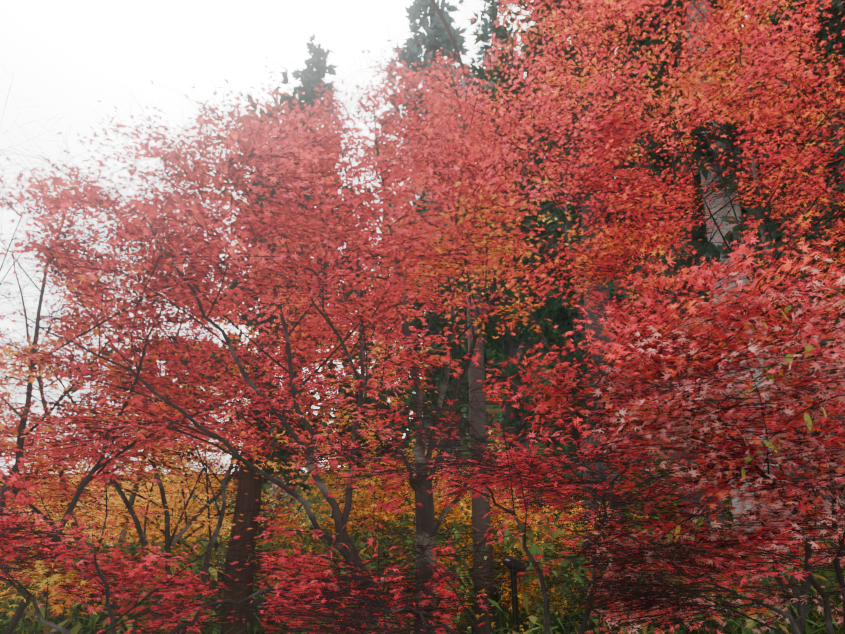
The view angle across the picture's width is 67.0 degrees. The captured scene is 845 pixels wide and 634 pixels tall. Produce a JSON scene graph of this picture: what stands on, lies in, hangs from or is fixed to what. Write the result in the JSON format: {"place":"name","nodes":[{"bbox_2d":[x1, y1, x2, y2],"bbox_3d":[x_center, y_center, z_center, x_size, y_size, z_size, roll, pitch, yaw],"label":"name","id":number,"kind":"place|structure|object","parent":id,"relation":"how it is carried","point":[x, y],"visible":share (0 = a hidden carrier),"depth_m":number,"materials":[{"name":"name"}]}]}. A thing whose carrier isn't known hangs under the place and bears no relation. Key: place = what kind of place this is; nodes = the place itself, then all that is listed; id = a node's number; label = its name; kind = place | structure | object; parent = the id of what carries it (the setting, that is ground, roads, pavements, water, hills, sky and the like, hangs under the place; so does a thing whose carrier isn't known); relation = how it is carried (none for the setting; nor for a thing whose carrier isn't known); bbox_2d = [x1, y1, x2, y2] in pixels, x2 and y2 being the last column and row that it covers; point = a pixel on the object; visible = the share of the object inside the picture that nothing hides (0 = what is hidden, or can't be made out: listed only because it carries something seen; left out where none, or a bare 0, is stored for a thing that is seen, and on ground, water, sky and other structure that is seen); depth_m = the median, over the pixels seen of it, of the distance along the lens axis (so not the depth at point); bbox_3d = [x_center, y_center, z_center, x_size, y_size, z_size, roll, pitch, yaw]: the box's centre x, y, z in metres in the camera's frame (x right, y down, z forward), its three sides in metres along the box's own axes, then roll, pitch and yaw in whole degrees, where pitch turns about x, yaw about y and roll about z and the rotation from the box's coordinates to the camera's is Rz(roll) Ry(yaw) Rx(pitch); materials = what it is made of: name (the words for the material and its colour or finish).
{"place":"outdoors","nodes":[
{"label":"outdoors","id":0,"kind":"place"},
{"bbox_2d":[0,0,746,474],"label":"sky","id":1,"kind":"structure","parent":0,"point":[63,56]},
{"bbox_2d":[0,217,844,633],"bbox_3d":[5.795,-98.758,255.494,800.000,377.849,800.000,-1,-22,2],"label":"ground","id":2,"kind":"structure","parent":0,"point":[498,621],"depth_m":19.62,"materials":[{"name":"plant"}]},
{"bbox_2d":[0,0,844,633],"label":"maple","id":3,"kind":"object","parent":2,"relation":"on","point":[732,32],"depth_m":4.91,"materials":[{"name":"red plant"}]},
{"bbox_2d":[646,296,844,558],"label":"big shrub leaves","id":4,"kind":"object","parent":3,"relation":"attached to","point":[806,415],"visible":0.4,"depth_m":3.47,"materials":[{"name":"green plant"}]},
{"bbox_2d":[0,433,844,633],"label":"undergrowth shrubs","id":5,"kind":"object","parent":2,"relation":"on","point":[73,615],"visible":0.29,"depth_m":6.68,"materials":[{"name":"plant"}]},
{"bbox_2d":[69,0,844,509],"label":"conifer needles","id":6,"kind":"object","parent":2,"relation":"on","point":[497,352],"visible":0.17,"depth_m":11.30,"materials":[{"name":"plant"}]},
{"bbox_2d":[430,0,495,633],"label":"tree trunk","id":7,"kind":"object","parent":2,"relation":"on","point":[478,505],"visible":0.58,"depth_m":8.48,"materials":[{"name":"wood"}]},
{"bbox_2d":[123,0,844,633],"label":"cedar","id":8,"kind":"object","parent":2,"relation":"on","point":[593,316],"depth_m":10.19,"materials":[{"name":"plant"}]},
{"bbox_2d":[502,557,526,631],"bbox_3d":[0.982,3.139,6.589,0.270,1.241,0.274,-1,-22,2],"label":"garden lamp","id":9,"kind":"object","parent":2,"relation":"on","point":[518,565],"visible":0.69,"depth_m":6.68,"materials":[{"name":"black metal"}]},
{"bbox_2d":[684,0,791,633],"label":"tree trunk","id":10,"kind":"object","parent":2,"relation":"on","point":[728,227],"visible":0.15,"depth_m":9.81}
]}

